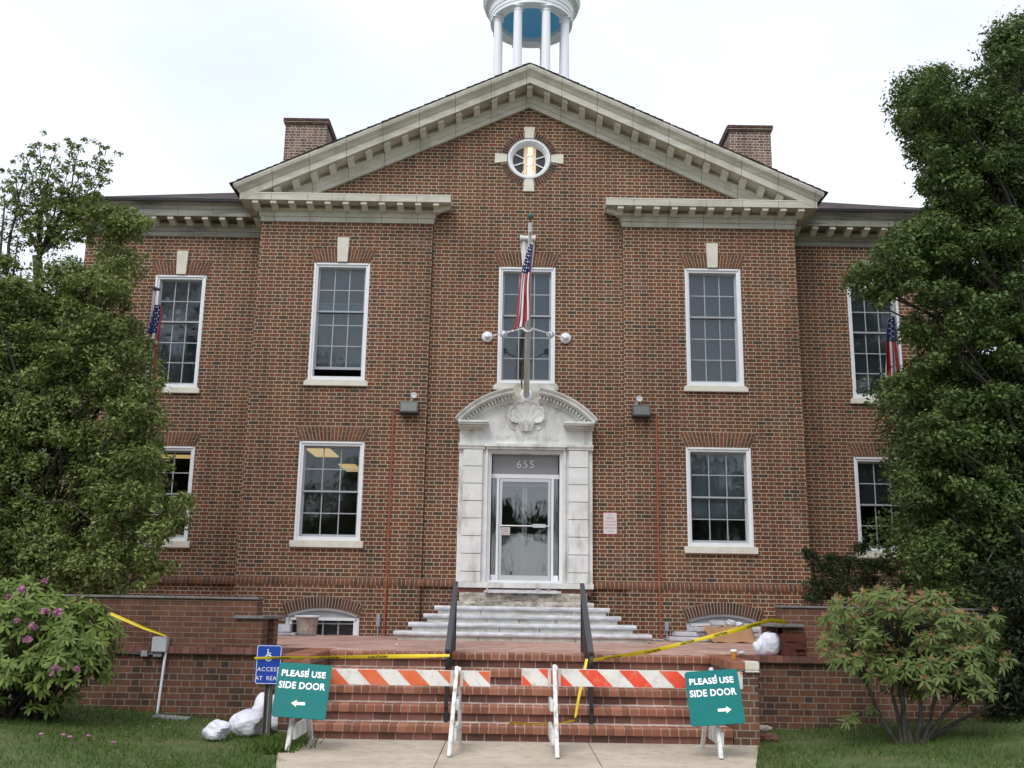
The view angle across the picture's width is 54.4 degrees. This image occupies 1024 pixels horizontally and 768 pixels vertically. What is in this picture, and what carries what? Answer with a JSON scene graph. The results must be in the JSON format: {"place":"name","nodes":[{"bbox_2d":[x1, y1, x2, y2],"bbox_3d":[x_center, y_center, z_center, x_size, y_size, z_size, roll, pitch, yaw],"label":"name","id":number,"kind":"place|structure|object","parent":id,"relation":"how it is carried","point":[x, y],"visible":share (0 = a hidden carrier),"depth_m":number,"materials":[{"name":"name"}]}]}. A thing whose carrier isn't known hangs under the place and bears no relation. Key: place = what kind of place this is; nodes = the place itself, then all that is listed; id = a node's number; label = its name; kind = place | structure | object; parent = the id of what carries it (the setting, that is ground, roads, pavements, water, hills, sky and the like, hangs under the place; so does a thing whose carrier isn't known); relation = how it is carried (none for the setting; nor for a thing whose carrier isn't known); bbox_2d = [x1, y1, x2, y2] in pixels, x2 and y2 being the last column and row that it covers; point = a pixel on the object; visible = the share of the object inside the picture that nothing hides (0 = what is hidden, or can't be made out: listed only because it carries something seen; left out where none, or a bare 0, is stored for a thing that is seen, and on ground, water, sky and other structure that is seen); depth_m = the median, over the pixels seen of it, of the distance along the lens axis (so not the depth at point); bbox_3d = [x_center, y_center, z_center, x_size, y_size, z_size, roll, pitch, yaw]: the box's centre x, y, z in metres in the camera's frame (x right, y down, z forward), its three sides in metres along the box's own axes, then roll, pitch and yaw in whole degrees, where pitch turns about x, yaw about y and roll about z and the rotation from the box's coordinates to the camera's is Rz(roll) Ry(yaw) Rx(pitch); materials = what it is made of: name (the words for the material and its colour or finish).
{"place":"outdoors","nodes":[
{"label":"outdoors","id":0,"kind":"place"},
{"bbox_2d":[0,130,198,594],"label":"tree","id":1,"kind":"object","parent":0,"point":[41,355],"visible":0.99,"depth_m":15.50,"materials":[{"name":"green plant"}]},
{"bbox_2d":[0,696,1023,767],"bbox_3d":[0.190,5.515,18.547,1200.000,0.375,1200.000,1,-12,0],"label":"lawn","id":2,"kind":"structure","parent":0,"point":[800,740],"depth_m":10.74,"materials":[{"name":"plant"}]},
{"bbox_2d":[0,274,75,493],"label":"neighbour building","id":3,"kind":"structure","parent":2,"relation":"on","point":[2,275],"depth_m":32.81,"materials":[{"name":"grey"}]},
{"bbox_2d":[0,575,129,721],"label":"rhododendron","id":4,"kind":"object","parent":2,"relation":"on","point":[59,657],"visible":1,"depth_m":11.40,"materials":[{"name":"green plant"}]},
{"bbox_2d":[39,733,115,743],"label":"fallen blossoms","id":5,"kind":"object","parent":2,"relation":"on","point":[113,742],"visible":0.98,"depth_m":10.45,"materials":[{"name":"plant"}]},
{"bbox_2d":[0,593,309,719],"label":"terrace wall","id":6,"kind":"structure","parent":2,"relation":"on","point":[210,662],"depth_m":13.22,"materials":[{"name":"brick"}]},
{"bbox_2d":[113,636,169,713],"bbox_3d":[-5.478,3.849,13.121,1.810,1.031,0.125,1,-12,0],"label":"meter box","id":7,"kind":"object","parent":6,"relation":"attached to","point":[160,644],"visible":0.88,"depth_m":13.16,"materials":[{"name":"grey metal"}]},
{"bbox_2d":[110,612,165,636],"bbox_3d":[-4.951,3.173,13.162,0.765,0.315,0.041,2,-13,-6],"label":"caution tape","id":8,"kind":"object","parent":7,"relation":"attached to","point":[130,622],"visible":0.96,"depth_m":13.16,"materials":[{"name":"yellow plastic"}]},
{"bbox_2d":[152,714,190,720],"bbox_3d":[-4.369,4.287,12.790,0.526,0.054,0.246,0,-13,6],"label":"splash block","id":9,"kind":"object","parent":2,"relation":"on","point":[172,718],"depth_m":12.70,"materials":[{"name":"grey concrete"}]},
{"bbox_2d":[202,719,232,739],"bbox_3d":[-3.365,3.942,11.356,0.322,0.209,0.326,-9,-16,39],"label":"sandbag","id":10,"kind":"object","parent":2,"relation":"on","point":[217,729],"visible":0.98,"depth_m":11.25,"materials":[{"name":"white fabric"}]},
{"bbox_2d":[229,709,262,735],"bbox_3d":[-3.113,3.979,11.714,0.433,0.299,0.402,1,-12,0],"label":"sandbag","id":11,"kind":"object","parent":2,"relation":"on","point":[246,722],"visible":0.81,"depth_m":11.57,"materials":[{"name":"white fabric"}]},
{"bbox_2d":[251,692,274,731],"bbox_3d":[-2.993,3.984,12.093,0.441,0.458,0.330,1,-12,0],"label":"sandbag","id":12,"kind":"object","parent":2,"relation":"on","point":[259,702],"visible":0.11,"depth_m":12.02,"materials":[{"name":"white fabric"}]},
{"bbox_2d":[255,645,281,737],"bbox_3d":[-2.832,3.559,11.521,0.292,1.045,0.063,1,-12,0],"label":"access sign","id":13,"kind":"object","parent":2,"relation":"on","point":[266,672],"visible":0.84,"depth_m":11.54,"materials":[{"name":"metal"}]},
{"bbox_2d":[271,716,277,730],"bbox_3d":[-2.767,4.023,11.987,0.301,0.282,0.343,1,-12,0],"label":"sandbag","id":14,"kind":"object","parent":2,"relation":"on","point":[274,721],"visible":0.18,"depth_m":11.83,"materials":[{"name":"white fabric"}]},
{"bbox_2d":[239,730,326,753],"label":"weeds","id":15,"kind":"object","parent":2,"relation":"on","point":[276,743],"visible":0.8,"depth_m":10.59,"materials":[{"name":"green plant"}]},
{"bbox_2d":[57,0,974,639],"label":"town hall","id":16,"kind":"structure","parent":2,"relation":"on","point":[327,300],"depth_m":20.21,"materials":[{"name":"brick"}]},
{"bbox_2d":[126,432,202,547],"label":"window","id":17,"kind":"structure","parent":16,"relation":"in","point":[182,477],"depth_m":20.47,"materials":[{"name":"white paint"}]},
{"bbox_2d":[152,251,212,393],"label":"window","id":18,"kind":"structure","parent":16,"relation":"in","point":[181,296],"depth_m":21.25,"materials":[{"name":"grey glass"}]},
{"bbox_2d":[282,596,363,635],"bbox_3d":[-3.574,4.481,18.991,1.560,0.850,0.562,1,-12,0],"label":"basement window","id":19,"kind":"structure","parent":16,"relation":"in","point":[338,615],"depth_m":18.80,"materials":[{"name":"white paint"}]},
{"bbox_2d":[289,426,370,547],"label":"window","id":20,"kind":"structure","parent":16,"relation":"in","point":[330,474],"depth_m":20.91,"materials":[{"name":"glass"}]},
{"bbox_2d":[303,237,375,386],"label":"window","id":21,"kind":"structure","parent":16,"relation":"in","point":[339,317],"depth_m":20.28,"materials":[{"name":"white paint"}]},
{"bbox_2d":[376,614,379,635],"bbox_3d":[-2.515,4.517,18.676,0.070,0.403,0.060,1,-12,0],"label":"outlet box","id":22,"kind":"object","parent":16,"relation":"attached to","point":[377,620],"visible":1,"depth_m":18.66,"materials":[{"name":"grey metal"}]},
{"bbox_2d":[383,408,399,635],"bbox_3d":[-2.304,2.597,19.125,0.159,4.352,0.093,1,-12,0],"label":"conduit","id":23,"kind":"object","parent":16,"relation":"attached to","point":[388,521],"visible":1,"depth_m":19.13,"materials":[{"name":"red metal"}]},
{"bbox_2d":[399,392,418,414],"bbox_3d":[-2.020,0.382,19.579,0.360,0.436,0.187,1,-12,0],"label":"floodlight","id":24,"kind":"object","parent":16,"relation":"attached to","point":[411,407],"visible":1,"depth_m":19.50,"materials":[{"name":"grey metal"}]},
{"bbox_2d":[498,478,550,580],"bbox_3d":[0.247,2.819,19.285,1.000,1.970,0.125,1,-12,0],"label":"door","id":25,"kind":"structure","parent":16,"relation":"in","point":[502,530],"depth_m":19.26,"materials":[{"name":"silver metal"}]},
{"bbox_2d":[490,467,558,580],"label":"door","id":26,"kind":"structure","parent":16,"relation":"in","point":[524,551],"depth_m":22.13,"materials":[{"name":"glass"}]},
{"bbox_2d":[482,213,570,399],"bbox_3d":[0.298,-1.354,18.776,1.804,2.928,2.713,1,-12,0],"label":"flagpole","id":27,"kind":"object","parent":16,"relation":"on","point":[526,391],"visible":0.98,"depth_m":19.30,"materials":[{"name":"metal"}]},
{"bbox_2d":[514,244,532,329],"bbox_3d":[0.204,-1.713,17.718,0.320,1.631,0.172,1,-12,0],"label":"flag","id":28,"kind":"object","parent":27,"relation":"hanging from","point":[523,314],"visible":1,"depth_m":17.66,"materials":[{"name":"multicoloured fabric"}]},
{"bbox_2d":[493,235,560,390],"bbox_3d":[0.299,-1.441,20.244,1.390,3.243,0.425,1,-12,0],"label":"window","id":29,"kind":"structure","parent":16,"relation":"in","point":[510,356],"depth_m":20.36,"materials":[{"name":"grey glass"}]},
{"bbox_2d":[495,127,562,191],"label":"round window","id":30,"kind":"structure","parent":16,"relation":"in","point":[529,166],"depth_m":20.97,"materials":[{"name":"white paint"}]},
{"bbox_2d":[603,512,617,534],"bbox_3d":[1.899,2.699,19.274,0.285,0.430,0.007,1,-12,0],"label":"sign","id":31,"kind":"object","parent":16,"relation":"attached to","point":[609,523],"visible":1,"depth_m":19.27,"materials":[{"name":"white"}]},
{"bbox_2d":[632,396,650,418],"bbox_3d":[2.539,0.453,19.581,0.360,0.436,0.187,1,-12,0],"label":"floodlight","id":32,"kind":"object","parent":16,"relation":"attached to","point":[641,411],"visible":1,"depth_m":19.50,"materials":[{"name":"grey metal"}]},
{"bbox_2d":[651,412,661,638],"bbox_3d":[2.754,2.676,19.126,0.159,4.352,0.093,1,-12,0],"label":"conduit","id":33,"kind":"object","parent":16,"relation":"attached to","point":[660,631],"visible":0.9,"depth_m":19.13,"materials":[{"name":"red metal"}]},
{"bbox_2d":[665,621,668,636],"bbox_3d":[2.904,4.631,18.671,0.070,0.343,0.060,1,-12,0],"label":"outlet box","id":34,"kind":"object","parent":16,"relation":"attached to","point":[666,626],"visible":0.94,"depth_m":18.66,"materials":[{"name":"grey metal"}]},
{"bbox_2d":[678,243,747,392],"bbox_3d":[4.067,-1.333,20.183,1.370,3.110,0.325,1,-12,0],"label":"window","id":35,"kind":"structure","parent":16,"relation":"in","point":[713,310],"depth_m":20.26,"materials":[{"name":"grey glass"}]},
{"bbox_2d":[679,432,758,553],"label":"window","id":36,"kind":"structure","parent":16,"relation":"in","point":[718,480],"depth_m":19.53,"materials":[{"name":"glass"}]},
{"bbox_2d":[682,602,764,635],"bbox_3d":[3.985,4.600,18.994,1.560,0.850,0.562,1,-12,0],"label":"basement window","id":37,"kind":"structure","parent":16,"relation":"in","point":[698,615],"depth_m":18.79,"materials":[{"name":"white paint"}]},
{"bbox_2d":[840,261,902,404],"bbox_3d":[7.654,-1.071,21.111,1.310,3.110,0.325,1,-12,0],"label":"window","id":38,"kind":"structure","parent":16,"relation":"in","point":[867,327],"depth_m":21.17,"materials":[{"name":"grey glass"}]},
{"bbox_2d":[846,442,916,558],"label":"window","id":39,"kind":"structure","parent":16,"relation":"in","point":[868,490],"depth_m":20.52,"materials":[{"name":"white paint"}]},
{"bbox_2d":[276,738,757,767],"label":"walkway","id":40,"kind":"structure","parent":2,"relation":"on","point":[356,753],"depth_m":10.39,"materials":[{"name":"concrete"}]},
{"bbox_2d":[276,666,489,756],"bbox_3d":[-1.408,3.501,10.784,2.327,0.891,1.100,1,-12,0],"label":"barricade","id":41,"kind":"object","parent":40,"relation":"on","point":[457,678],"visible":0.69,"depth_m":10.85,"materials":[{"name":"white paint"}]},
{"bbox_2d":[271,662,331,719],"bbox_3d":[-2.230,3.260,10.583,0.571,0.560,0.290,1,-12,0],"label":"direction sign","id":42,"kind":"object","parent":41,"relation":"attached to","point":[301,691],"visible":1,"depth_m":10.57,"materials":[{"name":"teal plastic"}]},
{"bbox_2d":[522,664,742,759],"bbox_3d":[1.307,3.525,10.774,2.413,0.922,1.071,1,-12,0],"label":"barricade","id":43,"kind":"object","parent":40,"relation":"on","point":[555,677],"visible":0.84,"depth_m":10.86,"materials":[{"name":"white paint"}]},
{"bbox_2d":[685,669,744,726],"bbox_3d":[2.152,3.331,10.584,0.581,0.572,0.290,1,-12,0],"label":"direction sign","id":44,"kind":"object","parent":43,"relation":"on","point":[714,697],"visible":1,"depth_m":10.57,"materials":[{"name":"teal plastic"}]},
{"bbox_2d":[277,648,759,746],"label":"brick stairs","id":45,"kind":"structure","parent":2,"relation":"on","point":[620,714],"depth_m":11.81,"materials":[{"name":"brick"}]},
{"bbox_2d":[444,581,457,721],"bbox_3d":[-0.774,3.333,12.629,0.062,1.668,1.609,1,-12,0],"label":"handrail","id":46,"kind":"object","parent":45,"relation":"on","point":[450,647],"visible":0.96,"depth_m":12.48,"materials":[{"name":"grey"}]},
{"bbox_2d":[254,654,449,658],"bbox_3d":[-1.865,3.204,11.693,2.264,0.078,0.070,3,-13,-9],"label":"caution tape","id":47,"kind":"object","parent":46,"relation":"attached to","point":[383,656],"visible":1,"depth_m":11.72,"materials":[{"name":"yellow plastic"}]},
{"bbox_2d":[580,583,593,724],"bbox_3d":[0.946,3.360,12.629,0.062,1.668,1.609,1,-12,0],"label":"handrail","id":48,"kind":"object","parent":45,"relation":"on","point":[587,650],"visible":0.88,"depth_m":12.52,"materials":[{"name":"grey metal"}]},
{"bbox_2d":[509,659,587,724],"bbox_3d":[0.438,3.598,11.656,0.934,0.738,0.103,2,-13,-7],"label":"caution tape","id":49,"kind":"object","parent":48,"relation":"hanging from","point":[580,690],"visible":0.77,"depth_m":11.59,"materials":[{"name":"yellow plastic"}]},
{"bbox_2d":[590,618,786,661],"bbox_3d":[2.298,3.216,12.537,3.038,0.535,0.107,7,-14,-26],"label":"caution tape","id":50,"kind":"object","parent":48,"relation":"attached to","point":[718,634],"visible":1,"depth_m":12.51,"materials":[{"name":"yellow plastic"}]},
{"bbox_2d":[730,649,736,659],"bbox_3d":[2.702,3.296,12.134,0.084,0.118,0.084,1,-12,0],"label":"paper cup","id":51,"kind":"object","parent":45,"relation":"on","point":[733,653],"visible":1,"depth_m":12.11,"materials":[{"name":"orange paper"}]},
{"bbox_2d":[19,705,1023,767],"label":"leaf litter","id":52,"kind":"object","parent":2,"relation":"on","point":[776,745],"visible":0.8,"depth_m":10.74,"materials":[{"name":"brown plant"}]},
{"bbox_2d":[760,725,771,732],"bbox_3d":[3.167,4.418,12.758,0.350,0.116,0.181,1,-12,0],"label":"curb stone","id":53,"kind":"object","parent":2,"relation":"on","point":[764,728],"visible":0.41,"depth_m":12.71,"materials":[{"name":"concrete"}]},
{"bbox_2d":[760,732,778,741],"bbox_3d":[3.076,4.255,11.975,0.284,0.126,0.194,1,-12,0],"label":"broken brick","id":54,"kind":"object","parent":2,"relation":"on","point":[769,736],"visible":0.75,"depth_m":11.92,"materials":[{"name":"red brick"}]},
{"bbox_2d":[725,605,1023,729],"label":"terrace wall","id":55,"kind":"structure","parent":2,"relation":"on","point":[800,685],"depth_m":13.18,"materials":[{"name":"brick"}]},
{"bbox_2d":[815,584,1020,744],"bbox_3d":[4.795,3.311,11.807,2.765,1.857,1.618,1,-12,0],"label":"rhododendron","id":56,"kind":"object","parent":2,"relation":"on","point":[931,668],"visible":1,"depth_m":11.47,"materials":[{"name":"green plant"}]},
{"bbox_2d":[965,553,1023,722],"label":"hedge","id":57,"kind":"object","parent":2,"relation":"on","point":[1013,642],"visible":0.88,"depth_m":12.89,"materials":[{"name":"green plant"}]},
{"bbox_2d":[0,0,1023,353],"label":"sky","id":58,"kind":"structure","parent":0,"point":[196,96],"materials":[{"name":"white"}]},
{"bbox_2d":[277,634,755,660],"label":"terrace floor","id":59,"kind":"structure","parent":0,"point":[353,642],"depth_m":15.08,"materials":[{"name":"red brick"}]},
{"bbox_2d":[122,286,160,594],"bbox_3d":[-6.511,1.235,17.421,0.135,6.160,0.090,1,-12,0],"label":"flagpole","id":60,"kind":"object","parent":59,"relation":"on","point":[154,289],"visible":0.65,"depth_m":18.00,"materials":[{"name":"grey metal"}]},
{"bbox_2d":[136,305,161,390],"bbox_3d":[-6.515,-0.534,17.748,0.617,1.824,0.180,1,-12,0],"label":"flag","id":61,"kind":"object","parent":60,"relation":"attached to","point":[153,329],"visible":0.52,"depth_m":17.83,"materials":[{"name":"multicoloured fabric"}]},
{"bbox_2d":[278,632,296,635],"bbox_3d":[-4.185,4.565,18.188,0.540,0.046,0.480,1,-12,-2],"label":"marble slab","id":62,"kind":"object","parent":59,"relation":"on","point":[288,634],"depth_m":17.97,"materials":[{"name":"white stone"}]},
{"bbox_2d":[278,624,292,632],"bbox_3d":[-4.199,4.479,18.248,0.310,0.145,0.300,2,-12,-3],"label":"marble slab","id":63,"kind":"object","parent":62,"relation":"on","point":[285,628],"depth_m":18.11,"materials":[{"name":"white stone"}]},
{"bbox_2d":[295,615,320,635],"bbox_3d":[-3.743,4.412,18.183,0.472,0.360,0.472,1,-12,0],"label":"planter","id":64,"kind":"object","parent":59,"relation":"on","point":[307,625],"visible":1,"depth_m":18.03,"materials":[{"name":"concrete"}]},
{"bbox_2d":[393,587,651,643],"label":"marble steps","id":65,"kind":"structure","parent":59,"relation":"on","point":[482,615],"depth_m":17.65,"materials":[{"name":"stone"}]},
{"bbox_2d":[484,588,560,593],"bbox_3d":[0.196,3.863,18.580,1.440,0.085,0.090,1,-12,0],"label":"loose marble strip","id":66,"kind":"object","parent":65,"relation":"on","point":[540,591],"visible":1,"depth_m":18.54,"materials":[{"name":"white stone"}]},
{"bbox_2d":[666,636,710,641],"bbox_3d":[3.234,4.662,18.184,0.780,0.083,0.400,1,-12,1],"label":"marble slab","id":67,"kind":"object","parent":59,"relation":"on","point":[675,639],"depth_m":18.00,"materials":[{"name":"white stone"}]},
{"bbox_2d":[672,631,706,636],"bbox_3d":[3.285,4.580,18.218,0.640,0.087,0.370,1,-12,-1],"label":"marble slab","id":68,"kind":"object","parent":67,"relation":"on","point":[686,634],"depth_m":18.04,"materials":[{"name":"white stone"}]},
{"bbox_2d":[687,627,705,631],"bbox_3d":[3.417,4.484,18.194,0.260,0.087,0.440,5,-13,-17],"label":"marble slab","id":69,"kind":"object","parent":68,"relation":"on","point":[696,629],"depth_m":18.02,"materials":[{"name":"white stone"}]},
{"bbox_2d":[697,626,755,642],"bbox_3d":[3.874,4.535,18.051,1.006,0.302,0.644,1,-12,0],"label":"cardboard sheet","id":70,"kind":"object","parent":59,"relation":"on","point":[746,636],"visible":0.71,"depth_m":17.89,"materials":[{"name":"brown cardboard"}]},
{"bbox_2d":[725,619,735,625],"bbox_3d":[3.988,4.369,18.177,0.206,0.146,0.154,1,-12,0],"label":"plastic film","id":71,"kind":"object","parent":70,"relation":"on","point":[729,622],"visible":1,"depth_m":18.13,"materials":[{"name":"grey plastic"}]},
{"bbox_2d":[735,622,742,626],"bbox_3d":[4.138,4.386,18.177,0.153,0.088,0.125,7,-14,-27],"label":"white rag","id":72,"kind":"object","parent":70,"relation":"on","point":[739,624],"visible":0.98,"depth_m":18.14,"materials":[{"name":"white fabric"}]},
{"bbox_2d":[753,638,766,654],"bbox_3d":[3.356,3.541,13.427,0.216,0.223,0.222,1,-12,0],"label":"sandbag","id":73,"kind":"object","parent":59,"relation":"on","point":[759,647],"visible":0.97,"depth_m":13.34,"materials":[{"name":"white fabric"}]},
{"bbox_2d":[759,631,779,654],"bbox_3d":[3.486,3.504,13.457,0.309,0.314,0.297,1,-12,0],"label":"sandbag","id":74,"kind":"object","parent":59,"relation":"on","point":[771,640],"visible":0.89,"depth_m":13.34,"materials":[{"name":"white plastic"}]},
{"bbox_2d":[799,541,915,605],"bbox_3d":[5.721,3.470,16.356,2.093,1.743,1.097,1,-12,0],"label":"yew bush","id":75,"kind":"object","parent":59,"relation":"on","point":[833,588],"visible":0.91,"depth_m":16.41,"materials":[{"name":"green plant"}]},
{"bbox_2d":[892,297,916,602],"bbox_3d":[6.888,1.406,17.433,0.095,6.240,0.090,1,-12,0],"label":"flagpole","id":76,"kind":"object","parent":59,"relation":"on","point":[894,315],"depth_m":17.94,"materials":[{"name":"grey metal"}]},
{"bbox_2d":[883,316,899,398],"bbox_3d":[6.726,-0.409,17.776,0.404,1.653,0.179,1,-12,0],"label":"flag","id":77,"kind":"object","parent":76,"relation":"hanging from","point":[892,351],"visible":0.73,"depth_m":17.78,"materials":[{"name":"multicoloured fabric"}]},
{"bbox_2d":[709,620,724,625],"bbox_3d":[3.739,4.363,18.160,0.260,0.095,0.160,4,-13,-14],"label":"marble slab","id":78,"kind":"object","parent":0,"point":[716,623],"depth_m":18.09,"materials":[{"name":"white stone"}]},
{"bbox_2d":[837,4,1023,608],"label":"tree","id":79,"kind":"object","parent":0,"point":[957,476],"visible":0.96,"depth_m":15.71,"materials":[{"name":"green plant"}]},
{"bbox_3d":[4.340,4.604,18.253,0.350,0.087,0.400,0,-12,2],"label":"marble slab","id":80,"kind":"object","parent":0,"visible":0},
{"bbox_2d":[752,627,760,632],"bbox_3d":[4.322,4.509,18.263,0.390,0.097,0.420,1,-12,-2],"label":"marble slab","id":81,"kind":"object","parent":80,"relation":"on","point":[756,629],"depth_m":18.07,"materials":[{"name":"white stone"}]}
]}

